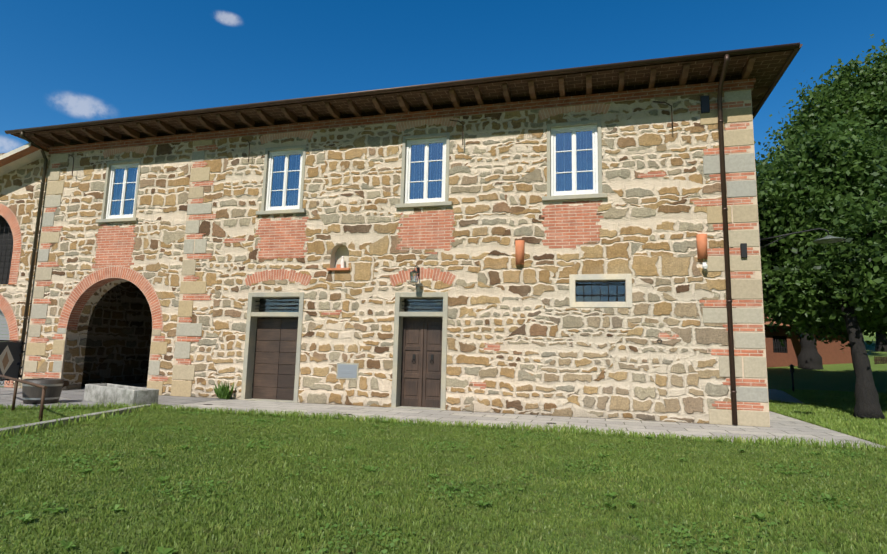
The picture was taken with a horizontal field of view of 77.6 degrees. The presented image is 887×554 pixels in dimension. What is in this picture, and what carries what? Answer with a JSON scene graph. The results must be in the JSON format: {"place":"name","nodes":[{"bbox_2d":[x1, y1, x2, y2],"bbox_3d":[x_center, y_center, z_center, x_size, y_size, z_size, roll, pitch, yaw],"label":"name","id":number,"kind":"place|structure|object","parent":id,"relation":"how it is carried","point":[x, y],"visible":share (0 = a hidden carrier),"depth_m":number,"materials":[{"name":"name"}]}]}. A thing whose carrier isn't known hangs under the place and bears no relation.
{"place":"outdoors","nodes":[
{"label":"outdoors","id":0,"kind":"place"},
{"bbox_2d":[0,151,50,387],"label":"wing walls","id":1,"kind":"structure","parent":0,"point":[20,187],"depth_m":14.82,"materials":[{"name":"stone"}]},
{"bbox_2d":[0,309,8,385],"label":"wing roller shutter","id":2,"kind":"object","parent":1,"relation":"attached to","point":[4,329],"depth_m":15.01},
{"bbox_2d":[0,216,12,283],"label":"dark wing loggia","id":3,"kind":"object","parent":1,"relation":"in","point":[4,252],"visible":0.08,"depth_m":15.55,"materials":[{"name":"black"}]},
{"bbox_2d":[0,294,17,339],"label":"arch ring","id":4,"kind":"object","parent":1,"relation":"attached to","point":[7,310],"visible":0.81,"depth_m":14.49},
{"bbox_2d":[0,203,21,249],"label":"arch ring","id":5,"kind":"object","parent":1,"relation":"attached to","point":[7,214],"visible":0.98,"depth_m":14.92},
{"bbox_2d":[8,250,20,283],"bbox_3d":[-11.422,-0.264,14.706,0.292,0.920,0.001,-1,-8,15],"label":"brick jamb","id":6,"kind":"object","parent":1,"relation":"attached to","point":[14,268],"visible":1,"depth_m":14.71,"materials":[{"name":"brick"}]},
{"bbox_2d":[0,144,48,166],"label":"wing roof tiles","id":7,"kind":"object","parent":1,"relation":"on","point":[18,155],"visible":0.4,"depth_m":14.66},
{"bbox_2d":[0,142,48,175],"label":"roof","id":8,"kind":"structure","parent":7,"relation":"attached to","point":[21,162],"depth_m":14.90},
{"bbox_2d":[0,407,230,448],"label":"lawn grass","id":9,"kind":"structure","parent":0,"point":[85,433],"depth_m":7.88,"materials":[{"name":"plant"}]},
{"bbox_2d":[413,143,440,198],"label":"window curtains","id":10,"kind":"object","parent":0,"point":[430,172],"depth_m":12.14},
{"bbox_2d":[0,386,886,553],"bbox_3d":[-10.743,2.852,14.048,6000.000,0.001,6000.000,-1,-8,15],"label":"lawn ground","id":11,"kind":"structure","parent":0,"point":[11,536],"depth_m":4.12,"materials":[{"name":"green plant"}]},
{"bbox_2d":[0,374,47,421],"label":"metal railing","id":12,"kind":"object","parent":11,"relation":"on","point":[43,387],"visible":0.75,"depth_m":8.69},
{"bbox_2d":[0,402,141,409],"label":"lawn edge tufts","id":13,"kind":"object","parent":11,"relation":"on","point":[74,406],"depth_m":9.85,"materials":[{"name":"green plant"}]},
{"bbox_2d":[0,404,150,435],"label":"concrete kerb","id":14,"kind":"structure","parent":11,"relation":"on","point":[41,423],"depth_m":7.93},
{"bbox_2d":[0,404,154,437],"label":"lawn edge tufts","id":15,"kind":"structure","parent":11,"relation":"on","point":[81,419],"depth_m":7.70,"materials":[{"name":"green plant"}]},
{"bbox_2d":[68,383,146,390],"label":"archway floor","id":16,"kind":"structure","parent":11,"relation":"on","point":[143,385],"depth_m":16.12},
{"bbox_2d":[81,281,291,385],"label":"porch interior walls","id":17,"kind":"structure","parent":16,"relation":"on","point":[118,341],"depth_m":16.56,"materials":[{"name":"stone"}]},
{"bbox_2d":[0,387,223,407],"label":"terrace paving","id":18,"kind":"structure","parent":11,"relation":"on","point":[67,397],"depth_m":11.70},
{"bbox_2d":[0,340,22,387],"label":"sign frame","id":19,"kind":"object","parent":18,"relation":"on","point":[3,380],"visible":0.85,"depth_m":12.66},
{"bbox_2d":[0,345,13,374],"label":"diamond emblem","id":20,"kind":"object","parent":19,"relation":"attached to","point":[10,357],"visible":0.75,"depth_m":12.41,"materials":[{"name":"beige"}]},
{"bbox_2d":[0,341,21,378],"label":"sign board","id":21,"kind":"object","parent":19,"relation":"attached to","point":[15,351],"visible":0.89,"depth_m":12.63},
{"bbox_2d":[22,378,63,403],"bbox_3d":[-7.726,2.195,10.630,0.650,0.450,0.650,-1,-8,15],"label":"half barrel planter","id":22,"kind":"object","parent":18,"relation":"on","point":[36,392],"visible":0.75,"depth_m":10.42,"materials":[{"name":"grey wood"}]},
{"bbox_2d":[84,383,158,406],"bbox_3d":[-6.381,2.327,10.879,2.200,0.330,0.460,-5,-10,37],"label":"stone trough","id":23,"kind":"object","parent":18,"relation":"on","point":[111,393],"visible":0.77,"depth_m":10.51,"materials":[{"name":"stone"}]},
{"bbox_2d":[32,92,740,423],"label":"block walls","id":24,"kind":"structure","parent":11,"relation":"on","point":[555,355],"depth_m":11.47,"materials":[{"name":"stone"}]},
{"bbox_2d":[19,131,47,374],"bbox_3d":[-10.830,-0.594,14.135,0.100,6.244,0.792,-1,-8,15],"label":"downpipe","id":25,"kind":"object","parent":24,"relation":"attached to","point":[25,317],"visible":0.92,"depth_m":14.45,"materials":[{"name":"metal"}]},
{"bbox_2d":[22,154,58,377],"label":"brick quoins","id":26,"kind":"object","parent":24,"relation":"attached to","point":[35,283],"visible":0.14,"depth_m":14.35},
{"bbox_2d":[21,153,68,387],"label":"stone quoins","id":27,"kind":"object","parent":24,"relation":"attached to","point":[44,273],"visible":0.69,"depth_m":14.43,"materials":[{"name":"stone"}]},
{"bbox_2d":[52,328,65,371],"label":"quoins","id":28,"kind":"object","parent":24,"relation":"attached to","point":[58,346],"visible":0.65,"depth_m":13.89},
{"bbox_2d":[54,330,67,378],"bbox_3d":[-9.637,2.062,13.877,0.240,1.570,0.044,-1,-8,15],"label":"arch quoin mortar","id":29,"kind":"object","parent":24,"relation":"attached to","point":[64,335],"visible":0.36,"depth_m":13.86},
{"bbox_2d":[57,266,162,330],"bbox_3d":[-8.190,0.535,13.834,3.220,1.610,0.300,-1,-8,15],"label":"arch ring","id":30,"kind":"object","parent":24,"relation":"attached to","point":[86,288],"visible":1,"depth_m":13.92,"materials":[{"name":"brick"}]},
{"bbox_2d":[92,224,136,267],"bbox_3d":[-8.271,-0.762,13.890,1.350,1.230,0.001,-1,-8,15],"label":"brick panel","id":31,"kind":"object","parent":24,"relation":"attached to","point":[115,245],"visible":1,"depth_m":13.89,"materials":[{"name":"brick"}]},
{"bbox_2d":[96,217,137,222],"bbox_3d":[-8.232,-1.419,14.046,1.260,0.085,0.275,-1,-8,15],"label":"window sill","id":32,"kind":"structure","parent":24,"relation":"attached to","point":[133,219],"depth_m":13.90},
{"bbox_2d":[101,159,141,218],"bbox_3d":[-8.205,-2.224,14.188,1.080,1.550,0.214,-1,-8,15],"label":"window surround","id":33,"kind":"object","parent":24,"relation":"in","point":[106,190],"visible":0.4,"depth_m":14.18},
{"bbox_2d":[106,163,138,218],"bbox_3d":[-8.208,-2.189,14.175,0.928,1.470,0.060,-1,-8,15],"label":"white window frame","id":34,"kind":"object","parent":33,"relation":"in","point":[111,187],"visible":0.79,"depth_m":14.20,"materials":[{"name":"wood"}]},
{"bbox_2d":[111,167,137,214],"bbox_3d":[-8.206,-2.193,14.184,0.818,1.350,0.001,-1,-8,15],"label":"window glass","id":35,"kind":"object","parent":34,"relation":"in","point":[127,195],"depth_m":14.18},
{"bbox_2d":[111,168,136,214],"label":"dark room window","id":36,"kind":"structure","parent":24,"relation":"attached to","point":[127,201],"depth_m":14.32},
{"bbox_2d":[103,146,148,158],"bbox_3d":[-8.206,-3.262,14.238,1.525,0.400,0.001,-1,-8,15],"label":"window arch","id":37,"kind":"structure","parent":24,"relation":"attached to","point":[137,149],"depth_m":14.24,"materials":[{"name":"stone"}]},
{"bbox_2d":[147,329,167,394],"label":"quoins","id":38,"kind":"object","parent":24,"relation":"attached to","point":[157,348],"visible":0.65,"depth_m":13.07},
{"bbox_2d":[170,140,203,394],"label":"brick quoins","id":39,"kind":"object","parent":24,"relation":"attached to","point":[185,255],"visible":0.21,"depth_m":13.28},
{"bbox_2d":[170,140,212,396],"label":"quoins","id":40,"kind":"object","parent":24,"relation":"attached to","point":[179,387],"visible":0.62,"depth_m":13.12,"materials":[{"name":"stone"}]},
{"bbox_2d":[182,294,211,299],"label":"brick quoin band","id":41,"kind":"object","parent":40,"relation":"attached to","point":[196,297],"visible":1,"depth_m":13.03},
{"bbox_2d":[239,292,303,402],"bbox_3d":[-3.777,1.583,12.475,1.480,2.450,0.410,-1,-8,15],"label":"door frame","id":42,"kind":"object","parent":24,"relation":"attached to","point":[253,313],"visible":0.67,"depth_m":12.46,"materials":[{"name":"stone"}]},
{"bbox_2d":[252,317,297,399],"bbox_3d":[-3.755,1.845,12.545,1.212,1.844,0.050,-1,-8,15],"label":"plank door","id":43,"kind":"structure","parent":42,"relation":"in","point":[280,337],"depth_m":12.54,"materials":[{"name":"wood"}]},
{"bbox_2d":[259,298,299,311],"bbox_3d":[-3.629,0.711,13.064,1.220,0.346,0.730,-1,-8,15],"label":"transom window","id":44,"kind":"structure","parent":42,"relation":"in","point":[286,307],"depth_m":12.76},
{"bbox_2d":[244,269,311,286],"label":"brick arch","id":45,"kind":"structure","parent":24,"relation":"attached to","point":[291,275],"depth_m":12.54,"materials":[{"name":"brick"}]},
{"bbox_2d":[256,209,305,214],"bbox_3d":[-3.728,-1.482,12.813,1.260,0.085,0.275,-1,-8,15],"label":"window sill","id":46,"kind":"structure","parent":24,"relation":"attached to","point":[288,211],"depth_m":12.68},
{"bbox_2d":[255,216,308,258],"bbox_3d":[-3.712,-0.901,12.654,1.400,1.080,0.001,-1,-8,15],"label":"brick panel","id":47,"kind":"object","parent":24,"relation":"attached to","point":[283,238],"visible":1,"depth_m":12.65,"materials":[{"name":"brick"}]},
{"bbox_2d":[261,145,305,210],"bbox_3d":[-3.701,-2.288,12.955,1.080,1.550,0.214,-1,-8,15],"label":"window surround","id":48,"kind":"object","parent":24,"relation":"in","point":[265,174],"visible":0.5,"depth_m":12.94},
{"bbox_2d":[265,149,302,210],"bbox_3d":[-3.704,-2.253,12.943,0.928,1.470,0.060,-1,-8,15],"label":"white window frame","id":49,"kind":"object","parent":48,"relation":"in","point":[286,153],"visible":0.81,"depth_m":12.95,"materials":[{"name":"wood"}]},
{"bbox_2d":[270,154,300,206],"bbox_3d":[-3.702,-2.257,12.951,0.818,1.350,0.001,-1,-8,15],"label":"window glass","id":50,"kind":"object","parent":49,"relation":"in","point":[297,186],"depth_m":12.95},
{"bbox_2d":[271,154,300,206],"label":"dark room window","id":51,"kind":"structure","parent":24,"relation":"attached to","point":[294,180],"depth_m":13.07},
{"bbox_2d":[260,131,313,143],"bbox_3d":[-3.702,-3.326,13.006,1.525,0.400,0.001,-1,-8,15],"label":"window arch","id":52,"kind":"structure","parent":24,"relation":"attached to","point":[305,135],"depth_m":13.00,"materials":[{"name":"stone"}]},
{"bbox_2d":[330,244,348,267],"bbox_3d":[-2.266,-0.445,12.307,0.440,0.550,0.220,-1,-8,15],"label":"wall niche","id":53,"kind":"object","parent":24,"relation":"attached to","point":[338,251],"visible":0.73,"depth_m":12.42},
{"bbox_2d":[338,364,356,377],"bbox_3d":[-2.049,2.004,11.761,0.440,0.280,0.024,-1,-8,15],"label":"metal hatch door","id":54,"kind":"structure","parent":24,"relation":"attached to","point":[347,370],"depth_m":11.75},
{"bbox_2d":[47,78,755,154],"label":"brick cornice","id":55,"kind":"structure","parent":24,"relation":"on","point":[685,90],"depth_m":12.04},
{"bbox_2d":[30,57,767,146],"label":"rafters","id":56,"kind":"object","parent":55,"relation":"on","point":[334,112],"visible":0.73,"depth_m":12.32,"materials":[{"name":"wood"}]},
{"bbox_2d":[13,51,791,147],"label":"eave soffit tiles","id":57,"kind":"object","parent":56,"relation":"on","point":[766,69],"visible":0.2,"depth_m":11.54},
{"bbox_2d":[11,49,792,134],"bbox_3d":[-1.118,-3.110,17.393,18.062,0.110,11.212,-1,-8,15],"label":"roof edge flashing","id":58,"kind":"object","parent":57,"relation":"on","point":[441,88],"visible":0.25,"depth_m":11.30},
{"bbox_2d":[389,292,447,409],"bbox_3d":[-0.450,1.545,11.563,1.220,2.430,0.410,-1,-8,15],"label":"door frame","id":59,"kind":"object","parent":24,"relation":"attached to","point":[400,313],"visible":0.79,"depth_m":11.50,"materials":[{"name":"stone"}]},
{"bbox_2d":[400,317,442,407],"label":"door leaves","id":60,"kind":"object","parent":59,"relation":"in","point":[421,374],"visible":0.79,"depth_m":11.63,"materials":[{"name":"wood"}]},
{"bbox_2d":[404,298,442,311],"bbox_3d":[-0.301,0.664,12.154,0.960,0.306,0.730,-1,-8,15],"label":"transom window","id":61,"kind":"structure","parent":59,"relation":"in","point":[436,304],"depth_m":11.84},
{"bbox_2d":[390,267,455,285],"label":"brick arch","id":62,"kind":"structure","parent":24,"relation":"attached to","point":[435,274],"depth_m":11.61,"materials":[{"name":"brick"}]},
{"bbox_2d":[395,201,452,208],"bbox_3d":[-0.401,-1.530,11.902,1.260,0.085,0.275,-1,-8,15],"label":"window sill","id":63,"kind":"structure","parent":24,"relation":"attached to","point":[425,204],"depth_m":11.77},
{"bbox_2d":[400,132,449,203],"bbox_3d":[-0.374,-2.335,12.044,1.080,1.550,0.214,-1,-8,15],"label":"window surround","id":64,"kind":"object","parent":24,"relation":"in","point":[404,148],"visible":0.58,"depth_m":12.02,"materials":[{"name":"stone"}]},
{"bbox_2d":[405,137,446,202],"bbox_3d":[-0.377,-2.300,12.032,0.928,1.470,0.060,-1,-8,15],"label":"white window frame","id":65,"kind":"object","parent":64,"relation":"in","point":[426,142],"visible":0.92,"depth_m":12.04,"materials":[{"name":"wood"}]},
{"bbox_2d":[410,143,442,198],"bbox_3d":[-0.374,-2.304,12.040,0.818,1.350,0.001,-1,-8,15],"label":"window glass","id":66,"kind":"object","parent":65,"relation":"in","point":[418,148],"depth_m":12.04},
{"bbox_2d":[396,210,454,253],"bbox_3d":[-0.384,-0.978,11.747,1.340,1.020,0.001,-1,-8,15],"label":"brick panel","id":67,"kind":"object","parent":24,"relation":"attached to","point":[425,230],"visible":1,"depth_m":11.74,"materials":[{"name":"brick"}]},
{"bbox_2d":[410,143,442,198],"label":"dark room window","id":68,"kind":"structure","parent":24,"relation":"attached to","point":[434,154],"depth_m":12.16,"materials":[{"name":"glass"}]},
{"bbox_2d":[396,117,458,131],"bbox_3d":[-0.375,-3.373,12.095,1.525,0.400,0.001,-1,-8,15],"label":"window arch","id":69,"kind":"structure","parent":24,"relation":"attached to","point":[404,126],"depth_m":12.10,"materials":[{"name":"stone"}]},
{"bbox_2d":[515,240,524,264],"bbox_3d":[1.528,-0.495,11.094,0.190,0.494,0.114,-1,-8,15],"label":"wall lamp","id":70,"kind":"object","parent":24,"relation":"attached to","point":[519,251],"visible":1,"depth_m":11.06,"materials":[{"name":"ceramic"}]},
{"bbox_2d":[541,200,603,248],"bbox_3d":[2.538,-1.024,10.948,1.240,1.010,0.001,-1,-8,15],"label":"brick panel","id":71,"kind":"object","parent":24,"relation":"attached to","point":[568,226],"visible":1,"depth_m":10.95,"materials":[{"name":"brick"}]},
{"bbox_2d":[538,103,610,119],"bbox_3d":[2.654,-3.416,11.266,1.525,0.400,0.001,-1,-8,15],"label":"window arch","id":72,"kind":"structure","parent":24,"relation":"attached to","point":[595,108],"depth_m":11.27,"materials":[{"name":"stone"}]},
{"bbox_2d":[547,119,601,195],"bbox_3d":[2.655,-2.378,11.216,1.080,1.550,0.214,-1,-8,15],"label":"window surround","id":73,"kind":"object","parent":24,"relation":"attached to","point":[575,123],"visible":0.67,"depth_m":11.17,"materials":[{"name":"stone"}]},
{"bbox_2d":[551,125,597,195],"bbox_3d":[2.652,-2.343,11.203,0.928,1.470,0.060,-1,-8,15],"label":"white window frame","id":74,"kind":"object","parent":73,"relation":"in","point":[573,130],"visible":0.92,"depth_m":11.19,"materials":[{"name":"wood"}]},
{"bbox_2d":[556,131,595,191],"bbox_3d":[2.654,-2.347,11.211,0.818,1.350,0.001,-1,-8,15],"label":"window glass","id":75,"kind":"object","parent":74,"relation":"in","point":[577,157],"visible":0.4,"depth_m":11.21,"materials":[{"name":"glass"}]},
{"bbox_2d":[542,193,606,200],"bbox_3d":[2.627,-1.573,11.073,1.260,0.085,0.275,-1,-8,15],"label":"window sill","id":76,"kind":"structure","parent":24,"relation":"attached to","point":[575,197],"depth_m":10.95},
{"bbox_2d":[556,128,597,190],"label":"dark room window","id":77,"kind":"structure","parent":24,"relation":"attached to","point":[569,161],"depth_m":11.32,"materials":[{"name":"glass"}]},
{"bbox_2d":[569,274,631,307],"bbox_3d":[3.047,0.281,10.730,1.160,0.650,0.232,-1,-8,15],"label":"stone window frame","id":78,"kind":"object","parent":24,"relation":"attached to","point":[575,278],"visible":0.83,"depth_m":10.63,"materials":[{"name":"stone"}]},
{"bbox_2d":[575,280,625,301],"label":"window bars","id":79,"kind":"object","parent":78,"relation":"attached to","point":[608,294],"depth_m":10.69,"materials":[{"name":"grey metal"}]},
{"bbox_2d":[576,281,624,301],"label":"window","id":80,"kind":"structure","parent":78,"relation":"in","point":[596,288],"depth_m":10.84,"materials":[{"name":"glass"}]},
{"bbox_2d":[696,234,707,258],"bbox_3d":[4.788,-0.566,10.205,0.190,0.464,0.114,-1,-8,15],"label":"wall lamp","id":81,"kind":"object","parent":24,"relation":"attached to","point":[701,240],"visible":1,"depth_m":10.17,"materials":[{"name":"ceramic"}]},
{"bbox_2d":[700,95,709,113],"bbox_3d":[5.012,-3.304,10.577,0.150,0.340,0.050,-1,-8,15],"label":"black junction box","id":82,"kind":"object","parent":24,"relation":"attached to","point":[705,104],"visible":0.96,"depth_m":10.55,"materials":[{"name":"grey metal"}]},
{"bbox_2d":[687,101,750,111],"bbox_3d":[5.223,-3.257,10.532,1.189,0.120,0.001,-1,-8,15],"label":"brick quoin band","id":83,"kind":"object","parent":24,"relation":"attached to","point":[724,106],"visible":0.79,"depth_m":10.50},
{"bbox_2d":[690,197,752,205],"bbox_3d":[5.184,-1.398,10.270,1.176,0.127,0.001,-1,-8,15],"label":"brick quoin band","id":84,"kind":"object","parent":24,"relation":"attached to","point":[730,201],"visible":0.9,"depth_m":10.28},
{"bbox_2d":[703,146,750,154],"bbox_3d":[5.314,-2.375,10.378,0.956,0.129,0.001,-1,-8,15],"label":"brick quoin band","id":85,"kind":"object","parent":24,"relation":"attached to","point":[727,150],"visible":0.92,"depth_m":10.37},
{"bbox_2d":[717,54,737,424],"bbox_3d":[5.080,-0.692,9.761,0.100,6.504,0.792,-1,-8,15],"label":"downpipe","id":86,"kind":"object","parent":24,"relation":"attached to","point":[733,391],"visible":1,"depth_m":10.02,"materials":[{"name":"metal"}]},
{"bbox_2d":[699,300,761,306],"bbox_3d":[5.175,0.481,9.998,1.103,0.133,0.001,-1,-8,15],"label":"brick quoin band","id":87,"kind":"object","parent":24,"relation":"attached to","point":[735,303],"visible":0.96,"depth_m":9.98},
{"bbox_2d":[710,172,753,180],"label":"brick quoin band","id":88,"kind":"object","parent":24,"relation":"attached to","point":[734,176],"visible":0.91,"depth_m":10.28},
{"bbox_2d":[707,247,758,255],"bbox_3d":[5.260,-0.466,10.113,0.974,0.132,0.001,-1,-8,15],"label":"brick quoin band","id":89,"kind":"object","parent":24,"relation":"attached to","point":[720,251],"visible":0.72,"depth_m":10.11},
{"bbox_2d":[713,223,756,229],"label":"brick quoin band","id":90,"kind":"object","parent":24,"relation":"attached to","point":[733,226],"visible":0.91,"depth_m":10.15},
{"bbox_2d":[707,348,763,355],"bbox_3d":[5.198,1.345,9.865,1.012,0.119,0.001,-1,-8,15],"label":"brick quoin band","id":91,"kind":"object","parent":24,"relation":"attached to","point":[747,352],"visible":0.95,"depth_m":9.84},
{"bbox_2d":[712,401,763,410],"bbox_3d":[5.217,2.271,9.725,0.926,0.132,0.001,-1,-8,15],"label":"brick quoin band","id":92,"kind":"object","parent":24,"relation":"attached to","point":[740,405],"visible":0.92,"depth_m":9.72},
{"bbox_2d":[723,324,762,331],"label":"brick quoin band","id":93,"kind":"object","parent":24,"relation":"attached to","point":[744,327],"visible":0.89,"depth_m":9.87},
{"bbox_2d":[730,271,755,278],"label":"brick quoin band","id":94,"kind":"object","parent":24,"relation":"attached to","point":[740,275],"visible":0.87,"depth_m":10.01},
{"bbox_2d":[722,378,766,386],"bbox_3d":[5.319,1.859,9.757,0.734,0.134,0.001,-1,-8,15],"label":"brick quoin band","id":95,"kind":"object","parent":24,"relation":"attached to","point":[749,382],"visible":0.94,"depth_m":9.74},
{"bbox_2d":[726,89,769,422],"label":"corner quoins","id":96,"kind":"object","parent":24,"relation":"attached to","point":[758,275],"visible":0.14,"depth_m":10.00,"materials":[{"name":"stone"}]},
{"bbox_2d":[759,226,829,250],"bbox_3d":[6.316,-0.712,9.970,1.154,0.460,0.100,-1,-8,15],"label":"lamp arm","id":97,"kind":"object","parent":24,"relation":"attached to","point":[784,235],"visible":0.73,"depth_m":10.01},
{"bbox_2d":[813,235,845,243],"bbox_3d":[6.858,-0.689,9.817,0.490,0.100,0.490,-1,-8,15],"label":"lamp shade","id":98,"kind":"object","parent":97,"relation":"attached to","point":[827,239],"visible":1,"depth_m":9.89,"materials":[{"name":"grey"}]},
{"bbox_2d":[0,408,885,553],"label":"lawn clover leaflets","id":99,"kind":"object","parent":11,"relation":"on","point":[726,536],"visible":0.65,"depth_m":4.79,"materials":[{"name":"green plant"}]},
{"bbox_2d":[0,411,886,553],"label":"lawn weed rosettes","id":100,"kind":"object","parent":11,"relation":"on","point":[117,550],"visible":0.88,"depth_m":4.56,"materials":[{"name":"green plant"}]},
{"bbox_2d":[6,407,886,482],"bbox_3d":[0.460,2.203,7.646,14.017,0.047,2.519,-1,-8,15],"label":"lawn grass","id":101,"kind":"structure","parent":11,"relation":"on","point":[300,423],"depth_m":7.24,"materials":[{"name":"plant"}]},
{"bbox_2d":[150,402,886,452],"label":"lawn edge tufts","id":102,"kind":"object","parent":11,"relation":"on","point":[768,441],"visible":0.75,"depth_m":8.32,"materials":[{"name":"green plant"}]},
{"bbox_2d":[161,389,885,448],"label":"walkway paving","id":103,"kind":"structure","parent":11,"relation":"on","point":[781,426],"depth_m":9.75,"materials":[{"name":"stone"}]},
{"bbox_2d":[700,90,769,426],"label":"corner quoins","id":104,"kind":"object","parent":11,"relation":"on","point":[754,367],"visible":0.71,"depth_m":10.04,"materials":[{"name":"stone"}]},
{"bbox_2d":[754,34,886,419],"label":"tree","id":105,"kind":"object","parent":11,"relation":"on","point":[833,135],"depth_m":13.78,"materials":[{"name":"plant"}]},
{"bbox_2d":[756,65,886,340],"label":"foliage","id":106,"kind":"object","parent":105,"relation":"attached to","point":[856,282],"visible":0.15,"depth_m":13.28,"materials":[{"name":"green plant"}]},
{"bbox_2d":[0,317,886,393],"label":"rising lawn","id":107,"kind":"structure","parent":0,"point":[836,377],"depth_m":27.12,"materials":[{"name":"green plant"}]},
{"bbox_2d":[755,152,822,369],"bbox_3d":[20.513,-1.004,35.256,18.466,13.790,11.682,2,-8,-3],"label":"tree","id":108,"kind":"object","parent":107,"relation":"on","point":[809,357],"depth_m":30.52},
{"bbox_2d":[764,325,851,366],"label":"outbuilding walls","id":109,"kind":"structure","parent":107,"relation":"on","point":[831,353],"depth_m":32.02,"materials":[{"name":"brick"}]},
{"bbox_2d":[773,336,787,352],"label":"window","id":110,"kind":"structure","parent":109,"relation":"in","point":[777,344],"depth_m":31.81,"materials":[{"name":"black"}]},
{"bbox_2d":[0,0,886,162],"label":"sky","id":111,"kind":"structure","parent":0,"point":[62,61],"materials":[{"name":"blue"}]},
{"bbox_2d":[769,388,886,445],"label":"lawn grass","id":112,"kind":"structure","parent":0,"point":[834,401],"depth_m":13.36,"materials":[{"name":"plant"}]},
{"bbox_2d":[875,326,886,351],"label":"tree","id":113,"kind":"object","parent":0,"point":[880,346],"visible":0.23,"depth_m":41.94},
{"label":"paving dirt","id":114,"kind":"object","parent":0,"visible":0},
{"bbox_2d":[213,382,233,398],"bbox_3d":[-4.916,2.523,12.342,0.473,0.418,0.210,-1,-8,15],"label":"plant","id":115,"kind":"object","parent":114,"relation":"on","point":[222,392],"depth_m":12.32,"materials":[{"name":"green plant"}]},
{"bbox_3d":[-1.100,-4.039,17.530,18.050,1.970,11.200,-1,-8,15],"label":"roof","id":116,"kind":"object","parent":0,"visible":0},
{"bbox_2d":[5,42,799,133],"bbox_3d":[-2.602,-3.880,11.976,18.180,0.066,0.130,-1,-8,15],"label":"gutter","id":117,"kind":"object","parent":116,"relation":"attached to","point":[547,73],"visible":0.98,"depth_m":11.23,"materials":[{"name":"metal"}]},
{"bbox_2d":[752,44,802,118],"bbox_3d":[7.643,-3.217,14.957,0.130,0.066,11.280,-1,-8,15],"label":"gutter","id":118,"kind":"object","parent":117,"relation":"attached to","point":[778,77],"visible":0.25,"depth_m":10.66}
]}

